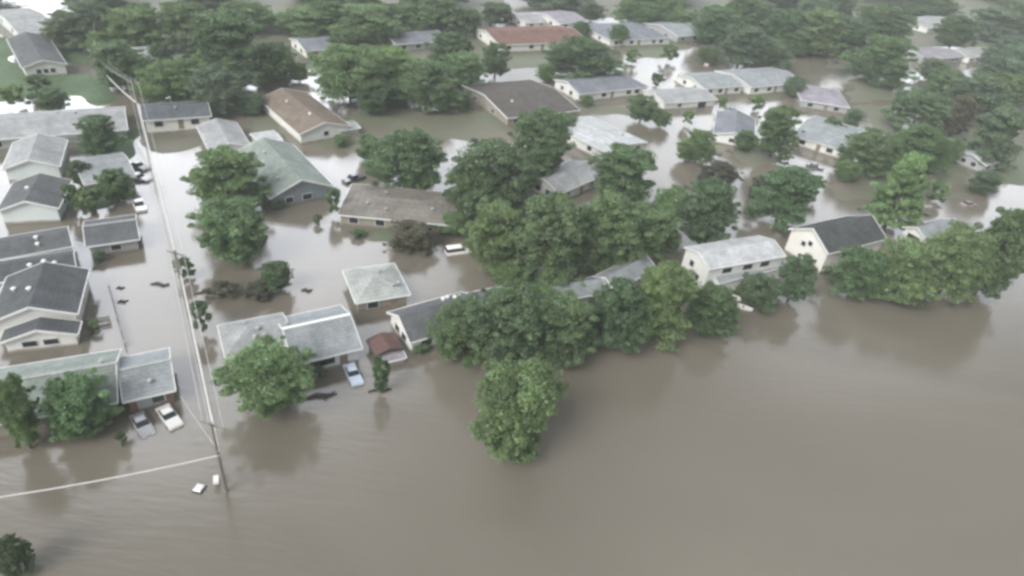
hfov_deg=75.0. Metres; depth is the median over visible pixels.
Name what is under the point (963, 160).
window
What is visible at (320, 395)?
driftwood
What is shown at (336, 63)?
spreading tree
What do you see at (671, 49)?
bush
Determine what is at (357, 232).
bush
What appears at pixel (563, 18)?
ranch house
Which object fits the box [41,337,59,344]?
window
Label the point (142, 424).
parked car
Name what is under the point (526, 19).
ranch house
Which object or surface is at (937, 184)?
bush
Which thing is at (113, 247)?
window
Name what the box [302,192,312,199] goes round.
window
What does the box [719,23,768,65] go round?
spreading tree
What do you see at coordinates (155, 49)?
leafy tree
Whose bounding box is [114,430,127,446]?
bush
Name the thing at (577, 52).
spreading tree
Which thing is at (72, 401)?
leafy tree
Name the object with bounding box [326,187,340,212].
bush
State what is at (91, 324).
bush
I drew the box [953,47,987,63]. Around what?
cottage
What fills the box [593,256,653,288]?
long shed
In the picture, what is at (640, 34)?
ranch house
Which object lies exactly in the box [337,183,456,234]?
ranch house
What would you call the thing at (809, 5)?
leafy tree
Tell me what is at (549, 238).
spreading tree
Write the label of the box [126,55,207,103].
spreading tree
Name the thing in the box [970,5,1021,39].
leafy tree
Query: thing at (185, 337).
power line
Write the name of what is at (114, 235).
outbuilding
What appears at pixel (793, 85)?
leafy tree
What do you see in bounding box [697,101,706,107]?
window
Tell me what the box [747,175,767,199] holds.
spreading tree
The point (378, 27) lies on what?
spreading tree
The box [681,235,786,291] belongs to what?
two storey house
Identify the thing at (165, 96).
bush
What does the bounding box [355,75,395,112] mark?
leafy tree
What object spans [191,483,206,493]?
sunken car
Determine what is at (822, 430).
water
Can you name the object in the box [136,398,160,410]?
garage door
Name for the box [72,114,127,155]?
leafy tree
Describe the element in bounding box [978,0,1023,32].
leafy tree
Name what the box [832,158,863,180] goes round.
leafy tree
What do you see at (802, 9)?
spreading tree
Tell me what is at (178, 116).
row house
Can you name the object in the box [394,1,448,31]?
spreading tree
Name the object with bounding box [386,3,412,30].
spreading tree
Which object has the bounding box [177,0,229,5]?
spreading tree
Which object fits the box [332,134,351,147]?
bush
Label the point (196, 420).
power line
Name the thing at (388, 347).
shed
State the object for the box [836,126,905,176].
spreading tree
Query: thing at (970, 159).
cottage
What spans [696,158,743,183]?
spreading tree
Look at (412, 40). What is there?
ranch house
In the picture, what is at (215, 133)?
bungalow
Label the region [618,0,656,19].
spreading tree
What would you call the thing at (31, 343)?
window
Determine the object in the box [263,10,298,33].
leafy tree
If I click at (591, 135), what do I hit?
gabled house
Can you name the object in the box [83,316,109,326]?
wooden fence
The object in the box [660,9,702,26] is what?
spreading tree
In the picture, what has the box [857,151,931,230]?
leafy tree
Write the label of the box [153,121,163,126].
window
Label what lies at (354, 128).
lean to
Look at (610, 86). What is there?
ranch house
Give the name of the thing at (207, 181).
spreading tree
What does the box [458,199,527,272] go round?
spreading tree
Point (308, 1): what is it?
spreading tree
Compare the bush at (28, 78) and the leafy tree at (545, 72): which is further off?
the leafy tree at (545, 72)
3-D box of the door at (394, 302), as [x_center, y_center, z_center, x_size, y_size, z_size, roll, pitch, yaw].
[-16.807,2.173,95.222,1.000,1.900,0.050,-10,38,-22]
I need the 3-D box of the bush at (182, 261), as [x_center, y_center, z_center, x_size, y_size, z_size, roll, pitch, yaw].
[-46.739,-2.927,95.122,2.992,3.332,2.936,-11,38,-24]
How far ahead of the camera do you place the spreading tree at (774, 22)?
244.71 m
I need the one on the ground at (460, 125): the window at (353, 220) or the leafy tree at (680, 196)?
the leafy tree at (680, 196)
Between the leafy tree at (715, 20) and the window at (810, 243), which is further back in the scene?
the leafy tree at (715, 20)
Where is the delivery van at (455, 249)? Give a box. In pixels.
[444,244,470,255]
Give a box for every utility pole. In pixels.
[127,80,145,139]
[167,249,187,312]
[201,419,227,492]
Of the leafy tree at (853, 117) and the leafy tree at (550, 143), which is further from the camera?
the leafy tree at (853, 117)
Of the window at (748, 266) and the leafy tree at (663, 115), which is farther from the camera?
the leafy tree at (663, 115)
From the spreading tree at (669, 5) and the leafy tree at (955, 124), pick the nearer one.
the leafy tree at (955, 124)
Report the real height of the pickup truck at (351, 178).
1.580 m
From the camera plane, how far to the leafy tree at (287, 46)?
172.78 m
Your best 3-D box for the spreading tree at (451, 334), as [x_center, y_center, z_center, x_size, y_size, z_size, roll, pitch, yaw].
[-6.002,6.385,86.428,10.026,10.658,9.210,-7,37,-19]
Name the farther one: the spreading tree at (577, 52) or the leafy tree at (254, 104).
the spreading tree at (577, 52)
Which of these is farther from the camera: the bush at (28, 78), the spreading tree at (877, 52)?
the spreading tree at (877, 52)
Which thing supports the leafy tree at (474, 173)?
on the ground at (460, 125)
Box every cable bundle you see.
[0,455,219,497]
[99,67,135,102]
[137,103,181,274]
[180,275,219,451]
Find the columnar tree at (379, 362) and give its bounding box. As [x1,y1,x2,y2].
[372,354,390,392]
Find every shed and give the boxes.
[366,332,406,367]
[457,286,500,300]
[552,276,605,305]
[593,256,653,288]
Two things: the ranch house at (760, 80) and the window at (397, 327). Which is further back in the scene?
the ranch house at (760, 80)
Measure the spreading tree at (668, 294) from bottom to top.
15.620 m
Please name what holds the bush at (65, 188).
on the water
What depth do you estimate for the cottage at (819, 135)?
165.52 m
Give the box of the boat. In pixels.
[738,303,752,310]
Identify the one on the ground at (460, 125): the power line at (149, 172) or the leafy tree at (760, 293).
the leafy tree at (760, 293)
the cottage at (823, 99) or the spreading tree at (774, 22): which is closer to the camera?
the cottage at (823, 99)
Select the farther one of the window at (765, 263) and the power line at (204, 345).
the window at (765, 263)
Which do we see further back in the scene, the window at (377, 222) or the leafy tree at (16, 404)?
the window at (377, 222)
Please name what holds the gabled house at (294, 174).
on the ground at (460, 125)
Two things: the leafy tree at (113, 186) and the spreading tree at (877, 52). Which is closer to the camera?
the leafy tree at (113, 186)
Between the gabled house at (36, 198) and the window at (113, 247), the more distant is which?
the gabled house at (36, 198)
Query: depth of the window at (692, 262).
106.82 m
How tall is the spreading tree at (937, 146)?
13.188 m
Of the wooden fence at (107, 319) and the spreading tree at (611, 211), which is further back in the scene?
the spreading tree at (611, 211)
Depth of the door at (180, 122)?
135.82 m
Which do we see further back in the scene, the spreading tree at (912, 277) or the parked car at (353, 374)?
the spreading tree at (912, 277)
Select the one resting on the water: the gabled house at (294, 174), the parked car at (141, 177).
the parked car at (141, 177)
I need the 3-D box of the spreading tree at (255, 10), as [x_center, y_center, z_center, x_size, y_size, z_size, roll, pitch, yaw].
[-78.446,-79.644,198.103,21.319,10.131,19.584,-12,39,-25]
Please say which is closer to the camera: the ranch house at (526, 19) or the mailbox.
the mailbox
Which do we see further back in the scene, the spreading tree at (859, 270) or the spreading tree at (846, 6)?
the spreading tree at (846, 6)
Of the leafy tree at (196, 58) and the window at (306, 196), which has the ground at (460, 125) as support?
the leafy tree at (196, 58)
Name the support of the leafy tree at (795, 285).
on the ground at (460, 125)
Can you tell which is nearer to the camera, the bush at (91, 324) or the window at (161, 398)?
the window at (161, 398)
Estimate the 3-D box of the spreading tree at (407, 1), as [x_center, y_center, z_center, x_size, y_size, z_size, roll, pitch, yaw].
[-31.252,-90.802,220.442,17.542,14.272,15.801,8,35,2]
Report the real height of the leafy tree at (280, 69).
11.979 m
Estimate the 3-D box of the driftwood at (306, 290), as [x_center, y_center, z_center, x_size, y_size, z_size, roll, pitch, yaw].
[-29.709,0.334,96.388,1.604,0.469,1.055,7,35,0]
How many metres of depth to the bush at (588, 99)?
173.49 m
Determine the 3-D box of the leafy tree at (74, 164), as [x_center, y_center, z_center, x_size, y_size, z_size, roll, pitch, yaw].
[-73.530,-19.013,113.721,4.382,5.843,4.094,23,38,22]
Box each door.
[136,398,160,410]
[178,119,183,128]
[340,354,347,364]
[391,298,397,306]
[815,144,820,152]
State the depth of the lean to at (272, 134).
134.37 m
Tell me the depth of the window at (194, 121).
136.72 m
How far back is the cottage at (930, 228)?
127.04 m
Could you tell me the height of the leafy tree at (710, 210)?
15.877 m
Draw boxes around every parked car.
[129,410,155,438]
[131,161,150,171]
[134,172,152,182]
[155,403,183,430]
[342,362,363,386]
[806,162,824,170]
[959,200,976,206]
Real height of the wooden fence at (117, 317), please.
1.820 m
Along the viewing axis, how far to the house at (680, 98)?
181.78 m
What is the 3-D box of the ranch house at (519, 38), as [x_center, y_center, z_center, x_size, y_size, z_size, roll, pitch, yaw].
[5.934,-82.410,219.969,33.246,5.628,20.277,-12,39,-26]
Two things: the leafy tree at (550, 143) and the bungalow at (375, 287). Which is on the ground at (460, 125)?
the leafy tree at (550, 143)
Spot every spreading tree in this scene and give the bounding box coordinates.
[0,533,36,575]
[38,9,99,48]
[59,0,127,6]
[99,6,174,48]
[126,1,159,25]
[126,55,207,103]
[151,0,207,40]
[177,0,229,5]
[179,143,271,209]
[183,63,246,113]
[188,10,272,86]
[188,11,216,42]
[208,0,276,29]
[285,3,339,37]
[299,0,345,3]
[300,0,346,35]
[307,42,395,103]
[322,2,411,45]
[343,0,391,24]
[353,45,386,67]
[360,127,448,189]
[368,45,419,93]
[382,219,440,254]
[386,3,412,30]
[388,57,464,112]
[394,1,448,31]
[396,0,422,15]
[425,297,492,368]
[443,136,544,216]
[455,0,469,2]
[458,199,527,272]
[488,255,536,286]
[507,189,597,287]
[519,0,595,8]
[535,289,600,368]
[541,35,627,78]
[577,189,651,273]
[586,276,655,354]
[610,0,665,24]
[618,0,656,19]
[627,259,702,352]
[634,201,683,259]
[652,0,686,20]
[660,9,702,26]
[676,128,721,163]
[684,280,741,338]
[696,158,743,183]
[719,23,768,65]
[738,0,777,26]
[743,164,820,232]
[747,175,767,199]
[756,38,794,68]
[757,7,814,44]
[765,0,800,5]
[795,8,848,55]
[796,0,844,11]
[797,0,863,16]
[803,11,861,46]
[822,244,895,300]
[833,17,877,51]
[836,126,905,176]
[838,34,919,86]
[855,2,918,42]
[865,234,947,306]
[880,87,955,132]
[891,124,962,173]
[903,0,965,16]
[921,70,967,96]
[923,219,1001,303]
[942,72,1018,116]
[961,206,1023,299]
[962,106,1023,170]
[981,35,1023,58]
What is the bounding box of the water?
[0,0,1023,575]
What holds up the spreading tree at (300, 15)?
on the water
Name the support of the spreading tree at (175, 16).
on the water
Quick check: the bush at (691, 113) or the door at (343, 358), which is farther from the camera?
the bush at (691, 113)
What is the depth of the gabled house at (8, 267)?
91.07 m
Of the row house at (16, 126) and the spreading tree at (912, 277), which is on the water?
the spreading tree at (912, 277)
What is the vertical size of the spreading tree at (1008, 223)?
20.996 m
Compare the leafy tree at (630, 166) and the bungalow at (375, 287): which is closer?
the bungalow at (375, 287)
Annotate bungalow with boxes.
[196,118,249,149]
[342,263,410,311]
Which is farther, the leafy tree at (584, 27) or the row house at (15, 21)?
the leafy tree at (584, 27)
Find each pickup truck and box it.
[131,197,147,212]
[341,173,365,183]
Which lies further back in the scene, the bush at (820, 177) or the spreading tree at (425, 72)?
the spreading tree at (425, 72)
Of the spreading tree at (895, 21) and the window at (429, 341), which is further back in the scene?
the spreading tree at (895, 21)
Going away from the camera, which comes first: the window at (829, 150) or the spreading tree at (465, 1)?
the window at (829, 150)
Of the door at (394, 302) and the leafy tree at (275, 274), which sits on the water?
the leafy tree at (275, 274)
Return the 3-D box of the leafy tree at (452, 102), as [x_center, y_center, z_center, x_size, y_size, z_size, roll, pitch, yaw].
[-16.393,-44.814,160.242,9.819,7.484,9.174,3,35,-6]
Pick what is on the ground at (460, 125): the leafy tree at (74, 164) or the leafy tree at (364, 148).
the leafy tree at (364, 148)
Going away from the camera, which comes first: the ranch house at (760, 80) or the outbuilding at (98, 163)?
the outbuilding at (98, 163)
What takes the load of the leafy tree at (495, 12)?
on the ground at (460, 125)
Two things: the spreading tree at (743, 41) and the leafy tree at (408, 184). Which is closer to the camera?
the leafy tree at (408, 184)
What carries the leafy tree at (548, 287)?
on the water
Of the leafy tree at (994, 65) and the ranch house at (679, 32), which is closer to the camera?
the leafy tree at (994, 65)
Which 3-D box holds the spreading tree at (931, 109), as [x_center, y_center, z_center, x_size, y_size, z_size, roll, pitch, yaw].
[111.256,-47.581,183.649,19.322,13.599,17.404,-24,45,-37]
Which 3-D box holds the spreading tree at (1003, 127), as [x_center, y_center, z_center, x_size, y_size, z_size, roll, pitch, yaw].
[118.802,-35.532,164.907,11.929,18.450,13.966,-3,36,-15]
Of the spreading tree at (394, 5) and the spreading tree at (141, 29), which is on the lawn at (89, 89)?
the spreading tree at (141, 29)
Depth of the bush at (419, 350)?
87.24 m
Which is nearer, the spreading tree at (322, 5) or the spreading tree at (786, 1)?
the spreading tree at (322, 5)
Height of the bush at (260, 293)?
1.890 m
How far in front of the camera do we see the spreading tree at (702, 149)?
147.41 m
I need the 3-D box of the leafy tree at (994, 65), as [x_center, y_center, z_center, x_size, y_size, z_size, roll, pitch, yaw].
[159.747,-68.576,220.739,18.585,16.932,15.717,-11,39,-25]
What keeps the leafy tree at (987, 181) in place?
on the ground at (460, 125)
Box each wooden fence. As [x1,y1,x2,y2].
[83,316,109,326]
[108,285,126,347]
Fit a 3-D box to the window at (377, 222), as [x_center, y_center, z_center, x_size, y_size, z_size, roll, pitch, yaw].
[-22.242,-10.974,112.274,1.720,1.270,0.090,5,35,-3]
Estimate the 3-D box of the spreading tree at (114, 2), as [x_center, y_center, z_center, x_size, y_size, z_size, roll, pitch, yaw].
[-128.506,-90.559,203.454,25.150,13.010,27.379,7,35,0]
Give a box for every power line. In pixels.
[127,80,167,248]
[130,80,171,247]
[138,83,182,250]
[168,252,201,417]
[172,250,208,421]
[180,396,213,444]
[183,253,222,425]
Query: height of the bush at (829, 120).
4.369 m
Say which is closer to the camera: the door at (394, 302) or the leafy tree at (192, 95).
the door at (394, 302)
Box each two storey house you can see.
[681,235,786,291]
[784,215,885,273]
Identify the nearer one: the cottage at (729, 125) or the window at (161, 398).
the window at (161, 398)
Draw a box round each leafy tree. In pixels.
[0,372,41,448]
[28,87,71,110]
[33,367,124,442]
[56,0,118,33]
[64,159,90,185]
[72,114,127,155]
[78,31,113,51]
[88,39,138,89]
[92,167,136,201]
[99,52,153,88]
[130,48,144,57]
[146,41,173,59]
[161,30,198,58]
[184,92,196,100]
[185,196,269,264]
[188,49,223,70]
[209,333,316,419]
[233,90,266,113]
[253,260,293,292]
[255,42,297,82]
[261,40,292,59]
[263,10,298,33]
[286,62,312,80]
[326,30,357,46]
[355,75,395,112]
[355,133,381,159]
[402,167,428,189]
[418,0,464,31]
[424,31,474,69]
[427,87,461,110]
[430,210,472,235]
[441,50,488,87]
[441,159,491,215]
[447,8,484,36]
[454,91,474,111]
[461,279,560,364]
[467,355,569,464]
[478,1,516,25]
[481,42,511,78]
[507,107,577,174]
[521,156,552,187]
[528,281,558,311]
[534,63,557,81]
[555,111,577,125]
[572,21,591,35]
[577,2,608,20]
[587,142,657,209]
[607,24,629,43]
[626,93,660,122]
[651,109,673,126]
[653,183,692,222]
[676,139,699,160]
[678,176,741,244]
[691,4,737,44]
[695,45,722,62]
[725,0,769,25]
[732,129,760,150]
[735,272,783,312]
[754,105,804,156]
[778,253,818,302]
[783,74,808,96]
[785,30,813,55]
[798,0,846,21]
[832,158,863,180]
[842,108,864,126]
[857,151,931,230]
[913,57,952,79]
[923,66,962,89]
[931,14,984,47]
[942,137,965,161]
[943,94,980,136]
[967,169,1006,194]
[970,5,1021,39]
[973,54,1023,87]
[977,43,1023,70]
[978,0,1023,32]
[996,71,1023,104]
[1000,0,1023,35]
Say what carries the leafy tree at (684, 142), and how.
on the ground at (460, 125)
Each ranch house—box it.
[217,305,362,369]
[289,36,342,58]
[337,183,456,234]
[381,29,440,49]
[462,79,579,125]
[474,25,581,51]
[509,12,548,25]
[531,10,588,27]
[553,74,649,101]
[579,23,671,46]
[642,21,701,42]
[675,72,744,94]
[715,67,801,94]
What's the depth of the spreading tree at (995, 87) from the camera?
192.99 m
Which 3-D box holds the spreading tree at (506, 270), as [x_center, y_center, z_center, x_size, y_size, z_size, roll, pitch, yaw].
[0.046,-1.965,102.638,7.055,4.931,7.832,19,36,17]
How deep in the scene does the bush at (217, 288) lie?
92.59 m
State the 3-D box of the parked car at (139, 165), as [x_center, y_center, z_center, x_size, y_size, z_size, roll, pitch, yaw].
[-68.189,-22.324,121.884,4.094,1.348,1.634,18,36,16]
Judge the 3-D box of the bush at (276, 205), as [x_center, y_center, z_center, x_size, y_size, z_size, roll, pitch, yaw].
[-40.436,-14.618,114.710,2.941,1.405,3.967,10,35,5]
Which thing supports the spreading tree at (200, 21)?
in the water
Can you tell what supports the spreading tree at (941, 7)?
in the water
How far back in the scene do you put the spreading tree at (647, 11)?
252.87 m
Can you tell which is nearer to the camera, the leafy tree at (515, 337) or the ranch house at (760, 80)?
the leafy tree at (515, 337)
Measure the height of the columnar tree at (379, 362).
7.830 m
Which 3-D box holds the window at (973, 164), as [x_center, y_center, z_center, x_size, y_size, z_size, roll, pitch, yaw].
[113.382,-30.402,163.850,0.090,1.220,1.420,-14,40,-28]
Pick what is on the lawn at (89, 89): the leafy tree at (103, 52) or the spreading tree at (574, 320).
the leafy tree at (103, 52)
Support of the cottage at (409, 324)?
on the water
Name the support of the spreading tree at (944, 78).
in the water
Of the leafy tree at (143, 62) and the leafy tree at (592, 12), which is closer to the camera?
the leafy tree at (143, 62)
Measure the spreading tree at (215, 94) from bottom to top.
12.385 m
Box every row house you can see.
[0,8,48,35]
[0,106,128,150]
[6,31,67,75]
[131,45,189,63]
[139,101,211,132]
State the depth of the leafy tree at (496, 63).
181.50 m
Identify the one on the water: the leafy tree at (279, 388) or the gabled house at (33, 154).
the leafy tree at (279, 388)
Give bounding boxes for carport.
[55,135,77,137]
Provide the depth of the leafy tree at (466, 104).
159.28 m
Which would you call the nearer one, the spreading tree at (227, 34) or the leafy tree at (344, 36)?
the spreading tree at (227, 34)
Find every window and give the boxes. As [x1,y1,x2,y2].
[20,340,38,347]
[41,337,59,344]
[110,243,122,250]
[151,395,165,403]
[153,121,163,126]
[190,118,199,124]
[285,196,293,203]
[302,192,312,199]
[305,360,325,368]
[322,357,335,365]
[323,130,328,135]
[348,217,358,223]
[367,301,378,308]
[375,219,384,226]
[395,321,399,333]
[402,331,406,342]
[420,338,431,347]
[689,259,694,267]
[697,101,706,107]
[721,267,732,273]
[742,263,753,269]
[759,260,769,266]
[798,139,805,145]
[800,240,806,246]
[807,240,813,246]
[825,147,833,153]
[832,106,839,111]
[960,157,966,162]
[969,161,976,167]
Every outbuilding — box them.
[71,152,136,191]
[82,214,139,256]
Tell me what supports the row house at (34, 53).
on the lawn at (89, 89)
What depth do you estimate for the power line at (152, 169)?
100.97 m
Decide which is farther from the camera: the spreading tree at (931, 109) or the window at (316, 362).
the spreading tree at (931, 109)
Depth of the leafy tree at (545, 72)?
185.77 m
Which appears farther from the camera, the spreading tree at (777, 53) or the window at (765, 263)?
the spreading tree at (777, 53)
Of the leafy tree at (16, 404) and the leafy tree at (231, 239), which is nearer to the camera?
the leafy tree at (16, 404)
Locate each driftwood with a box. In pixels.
[150,282,169,286]
[301,288,312,292]
[305,391,336,399]
[368,387,391,392]
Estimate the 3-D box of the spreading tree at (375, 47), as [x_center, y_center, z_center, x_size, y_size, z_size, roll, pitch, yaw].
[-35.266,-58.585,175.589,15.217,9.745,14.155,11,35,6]
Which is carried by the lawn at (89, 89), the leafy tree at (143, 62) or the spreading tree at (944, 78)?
the leafy tree at (143, 62)
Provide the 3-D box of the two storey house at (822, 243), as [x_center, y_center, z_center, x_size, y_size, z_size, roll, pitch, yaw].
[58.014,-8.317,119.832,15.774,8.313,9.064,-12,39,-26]
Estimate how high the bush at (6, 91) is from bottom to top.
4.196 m
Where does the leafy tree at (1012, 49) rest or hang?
on the ground at (460, 125)
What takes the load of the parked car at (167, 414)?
on the water
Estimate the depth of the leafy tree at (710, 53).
218.48 m
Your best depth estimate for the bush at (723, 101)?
181.44 m
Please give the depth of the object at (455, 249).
108.49 m
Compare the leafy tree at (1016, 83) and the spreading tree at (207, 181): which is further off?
the leafy tree at (1016, 83)
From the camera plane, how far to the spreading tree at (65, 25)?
166.47 m
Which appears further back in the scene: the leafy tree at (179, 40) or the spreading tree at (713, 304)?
the leafy tree at (179, 40)
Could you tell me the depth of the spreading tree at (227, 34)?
154.28 m
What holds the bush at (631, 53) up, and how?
on the ground at (460, 125)
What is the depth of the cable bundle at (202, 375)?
74.85 m
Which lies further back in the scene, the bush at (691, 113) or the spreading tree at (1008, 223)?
the bush at (691, 113)
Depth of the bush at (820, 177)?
139.38 m
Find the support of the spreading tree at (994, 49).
in the water
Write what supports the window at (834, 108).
in the cottage at (823, 99)
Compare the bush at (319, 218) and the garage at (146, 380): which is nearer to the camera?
the garage at (146, 380)
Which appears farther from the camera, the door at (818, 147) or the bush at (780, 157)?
the door at (818, 147)
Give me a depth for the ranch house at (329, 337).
83.64 m
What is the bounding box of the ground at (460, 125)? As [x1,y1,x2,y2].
[103,0,1023,241]
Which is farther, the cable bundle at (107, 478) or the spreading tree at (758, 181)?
the spreading tree at (758, 181)
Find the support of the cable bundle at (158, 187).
attached to the utility pole at (131, 81)
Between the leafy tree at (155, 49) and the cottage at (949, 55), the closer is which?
the leafy tree at (155, 49)
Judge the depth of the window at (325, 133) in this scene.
139.57 m
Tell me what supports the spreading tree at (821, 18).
in the water
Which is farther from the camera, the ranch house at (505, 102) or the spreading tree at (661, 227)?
the ranch house at (505, 102)
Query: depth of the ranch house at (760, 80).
201.22 m
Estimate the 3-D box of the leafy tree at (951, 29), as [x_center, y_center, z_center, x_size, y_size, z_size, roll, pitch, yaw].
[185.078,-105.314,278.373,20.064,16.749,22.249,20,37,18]
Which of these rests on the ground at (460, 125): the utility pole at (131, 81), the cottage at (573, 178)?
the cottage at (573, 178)
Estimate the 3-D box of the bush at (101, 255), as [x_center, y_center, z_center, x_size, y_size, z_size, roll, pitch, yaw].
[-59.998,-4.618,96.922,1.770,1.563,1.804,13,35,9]
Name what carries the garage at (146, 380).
on the water
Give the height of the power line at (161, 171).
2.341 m
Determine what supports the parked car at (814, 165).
on the water
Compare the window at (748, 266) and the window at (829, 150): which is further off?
the window at (829, 150)
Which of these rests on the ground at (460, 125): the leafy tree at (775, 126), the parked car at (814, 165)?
the leafy tree at (775, 126)
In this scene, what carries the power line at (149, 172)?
attached to the utility pole at (131, 81)
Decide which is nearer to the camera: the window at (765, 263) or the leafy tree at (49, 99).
the window at (765, 263)
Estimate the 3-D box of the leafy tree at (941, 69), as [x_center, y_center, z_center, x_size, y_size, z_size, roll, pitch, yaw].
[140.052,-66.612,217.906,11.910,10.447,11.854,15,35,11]
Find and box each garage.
[118,347,176,412]
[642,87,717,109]
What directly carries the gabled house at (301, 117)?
on the ground at (460, 125)
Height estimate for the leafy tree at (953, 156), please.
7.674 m
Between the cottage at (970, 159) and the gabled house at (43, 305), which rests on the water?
the gabled house at (43, 305)
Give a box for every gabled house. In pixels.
[0,173,72,224]
[0,226,72,260]
[0,249,76,288]
[0,261,89,352]
[1,133,67,182]
[237,137,334,208]
[262,88,350,143]
[563,116,647,160]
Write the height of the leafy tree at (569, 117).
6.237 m
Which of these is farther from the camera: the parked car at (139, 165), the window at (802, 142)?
the window at (802, 142)
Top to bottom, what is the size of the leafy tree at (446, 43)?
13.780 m
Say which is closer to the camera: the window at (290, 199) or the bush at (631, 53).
the window at (290, 199)
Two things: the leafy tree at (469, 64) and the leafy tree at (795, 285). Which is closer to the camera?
the leafy tree at (795, 285)
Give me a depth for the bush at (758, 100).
183.50 m
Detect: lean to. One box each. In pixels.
[249,130,282,141]
[339,121,360,135]
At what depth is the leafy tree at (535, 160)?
127.55 m
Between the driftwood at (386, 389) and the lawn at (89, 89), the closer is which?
the driftwood at (386, 389)
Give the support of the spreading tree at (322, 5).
in the water
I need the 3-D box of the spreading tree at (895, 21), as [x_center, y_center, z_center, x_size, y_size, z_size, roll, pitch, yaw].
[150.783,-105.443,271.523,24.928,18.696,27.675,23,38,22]
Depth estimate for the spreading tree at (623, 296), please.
88.16 m
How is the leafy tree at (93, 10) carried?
on the lawn at (89, 89)
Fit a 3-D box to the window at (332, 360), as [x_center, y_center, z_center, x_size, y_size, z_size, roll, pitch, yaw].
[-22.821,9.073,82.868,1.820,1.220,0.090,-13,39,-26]
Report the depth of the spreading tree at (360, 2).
205.75 m
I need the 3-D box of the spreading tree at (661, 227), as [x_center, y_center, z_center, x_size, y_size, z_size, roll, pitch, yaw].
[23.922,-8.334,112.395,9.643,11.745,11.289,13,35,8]
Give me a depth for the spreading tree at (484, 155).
113.44 m
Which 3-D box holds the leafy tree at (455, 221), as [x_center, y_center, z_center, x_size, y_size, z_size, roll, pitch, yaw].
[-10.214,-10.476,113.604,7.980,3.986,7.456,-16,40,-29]
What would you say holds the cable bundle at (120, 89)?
attached to the utility pole at (131, 81)
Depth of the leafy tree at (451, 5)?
211.38 m
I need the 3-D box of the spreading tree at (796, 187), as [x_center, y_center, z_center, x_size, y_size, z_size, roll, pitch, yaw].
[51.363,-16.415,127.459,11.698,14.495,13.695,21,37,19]
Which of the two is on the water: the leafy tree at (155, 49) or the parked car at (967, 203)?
the parked car at (967, 203)
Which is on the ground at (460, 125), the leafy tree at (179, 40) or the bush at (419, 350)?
the leafy tree at (179, 40)
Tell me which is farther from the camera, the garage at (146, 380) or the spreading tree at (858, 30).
the spreading tree at (858, 30)
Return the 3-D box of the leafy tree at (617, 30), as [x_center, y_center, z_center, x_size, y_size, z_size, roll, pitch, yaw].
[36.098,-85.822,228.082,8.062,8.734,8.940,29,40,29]
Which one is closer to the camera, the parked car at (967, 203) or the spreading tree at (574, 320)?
the spreading tree at (574, 320)
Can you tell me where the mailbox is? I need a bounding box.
[213,475,218,484]
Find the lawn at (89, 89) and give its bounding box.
[0,35,142,211]
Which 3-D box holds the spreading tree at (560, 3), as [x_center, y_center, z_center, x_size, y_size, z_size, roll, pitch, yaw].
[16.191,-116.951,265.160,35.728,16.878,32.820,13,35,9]
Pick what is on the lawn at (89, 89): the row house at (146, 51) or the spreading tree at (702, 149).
the row house at (146, 51)
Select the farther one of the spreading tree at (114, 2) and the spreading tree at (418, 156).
the spreading tree at (114, 2)
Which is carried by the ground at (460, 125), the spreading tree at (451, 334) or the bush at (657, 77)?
the bush at (657, 77)
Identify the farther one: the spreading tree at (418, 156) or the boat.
the spreading tree at (418, 156)
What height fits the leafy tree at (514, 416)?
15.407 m
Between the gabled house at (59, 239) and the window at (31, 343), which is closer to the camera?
the window at (31, 343)
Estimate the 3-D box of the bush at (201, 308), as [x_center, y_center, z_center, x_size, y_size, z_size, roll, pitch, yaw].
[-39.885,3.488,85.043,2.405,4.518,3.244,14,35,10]
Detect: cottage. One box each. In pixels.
[386,292,472,352]
[529,160,599,199]
[713,110,755,146]
[794,84,849,113]
[796,115,864,158]
[901,218,956,242]
[903,47,965,64]
[908,15,943,32]
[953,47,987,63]
[955,147,1015,171]
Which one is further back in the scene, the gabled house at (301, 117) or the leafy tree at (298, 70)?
the leafy tree at (298, 70)
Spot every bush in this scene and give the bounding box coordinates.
[0,83,36,104]
[23,74,51,90]
[60,183,80,209]
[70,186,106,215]
[87,320,99,331]
[92,250,106,261]
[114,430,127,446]
[151,94,168,102]
[172,256,196,277]
[189,300,212,332]
[200,279,239,298]
[238,281,268,300]
[267,200,285,208]
[305,364,324,375]
[312,214,323,224]
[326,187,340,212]
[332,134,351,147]
[349,228,366,238]
[410,343,429,353]
[576,94,595,104]
[625,48,640,62]
[652,74,662,86]
[660,43,678,59]
[682,109,694,123]
[719,96,728,108]
[748,95,765,110]
[776,151,793,164]
[812,175,827,195]
[824,117,846,126]
[925,179,950,203]
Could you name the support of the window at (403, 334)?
in the cottage at (409, 324)
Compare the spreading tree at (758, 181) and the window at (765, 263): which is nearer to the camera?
the window at (765, 263)
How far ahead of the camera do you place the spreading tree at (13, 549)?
56.66 m
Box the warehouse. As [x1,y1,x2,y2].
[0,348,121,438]
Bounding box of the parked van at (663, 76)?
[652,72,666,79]
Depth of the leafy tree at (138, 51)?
160.30 m

